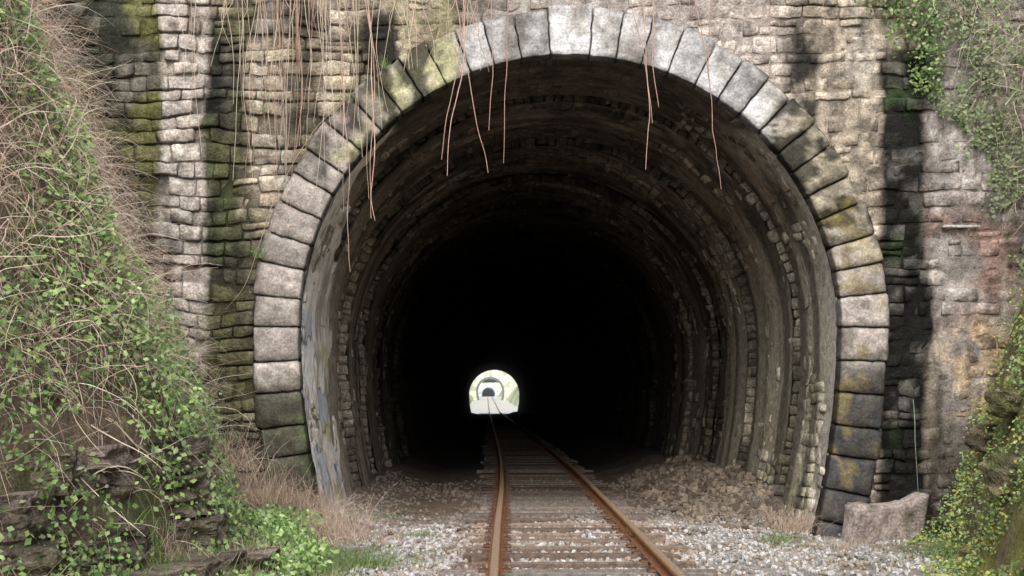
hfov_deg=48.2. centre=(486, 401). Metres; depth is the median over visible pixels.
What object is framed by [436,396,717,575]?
railway track
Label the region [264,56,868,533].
railway tunnel
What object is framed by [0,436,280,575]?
rock outcrop
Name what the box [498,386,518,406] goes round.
cutting bank
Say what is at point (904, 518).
concrete block
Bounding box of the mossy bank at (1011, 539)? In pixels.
[924,300,1023,575]
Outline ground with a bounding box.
[327,397,965,575]
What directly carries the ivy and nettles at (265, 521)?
on the grassy bank at (21, 481)
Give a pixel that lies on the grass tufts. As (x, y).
(338, 559)
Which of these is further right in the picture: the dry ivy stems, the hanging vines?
the dry ivy stems
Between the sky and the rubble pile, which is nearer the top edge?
the sky
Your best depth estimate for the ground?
25.08 m
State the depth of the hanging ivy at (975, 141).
13.86 m
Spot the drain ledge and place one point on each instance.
(960, 226)
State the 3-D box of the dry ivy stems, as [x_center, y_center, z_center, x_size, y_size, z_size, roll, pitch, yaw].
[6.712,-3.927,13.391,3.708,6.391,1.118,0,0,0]
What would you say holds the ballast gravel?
on the ground
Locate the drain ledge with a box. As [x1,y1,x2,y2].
[941,225,979,227]
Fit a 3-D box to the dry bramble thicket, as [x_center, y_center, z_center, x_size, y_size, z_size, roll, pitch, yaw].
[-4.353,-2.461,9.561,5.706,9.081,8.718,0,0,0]
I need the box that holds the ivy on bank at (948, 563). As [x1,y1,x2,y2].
[904,274,1023,575]
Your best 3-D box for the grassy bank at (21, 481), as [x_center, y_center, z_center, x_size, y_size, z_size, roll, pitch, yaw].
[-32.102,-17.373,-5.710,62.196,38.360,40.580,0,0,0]
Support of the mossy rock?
on the ground
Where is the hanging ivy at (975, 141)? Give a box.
[853,0,1023,290]
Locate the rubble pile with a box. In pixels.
[617,455,793,529]
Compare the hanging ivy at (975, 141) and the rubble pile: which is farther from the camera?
the rubble pile
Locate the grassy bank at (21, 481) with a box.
[0,2,321,575]
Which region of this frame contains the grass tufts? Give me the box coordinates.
[0,53,967,575]
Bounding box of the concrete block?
[840,492,928,543]
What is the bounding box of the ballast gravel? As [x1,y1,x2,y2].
[320,458,952,575]
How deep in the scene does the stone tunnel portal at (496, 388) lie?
654.00 m
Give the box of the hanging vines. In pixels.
[175,0,857,325]
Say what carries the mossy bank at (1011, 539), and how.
on the ground
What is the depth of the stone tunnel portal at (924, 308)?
13.99 m
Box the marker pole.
[913,399,918,496]
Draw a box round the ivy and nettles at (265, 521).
[0,0,338,575]
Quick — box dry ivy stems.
[921,0,1023,259]
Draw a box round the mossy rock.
[907,390,1023,562]
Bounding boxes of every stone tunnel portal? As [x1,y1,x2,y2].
[30,0,1023,536]
[469,370,516,399]
[478,383,501,396]
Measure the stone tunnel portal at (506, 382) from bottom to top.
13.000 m
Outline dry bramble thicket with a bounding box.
[0,0,274,575]
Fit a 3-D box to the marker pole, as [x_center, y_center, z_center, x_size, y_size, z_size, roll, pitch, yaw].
[5.127,0.566,13.643,0.074,1.193,0.027,0,0,10]
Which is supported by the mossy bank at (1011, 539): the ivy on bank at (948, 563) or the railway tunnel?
the ivy on bank at (948, 563)

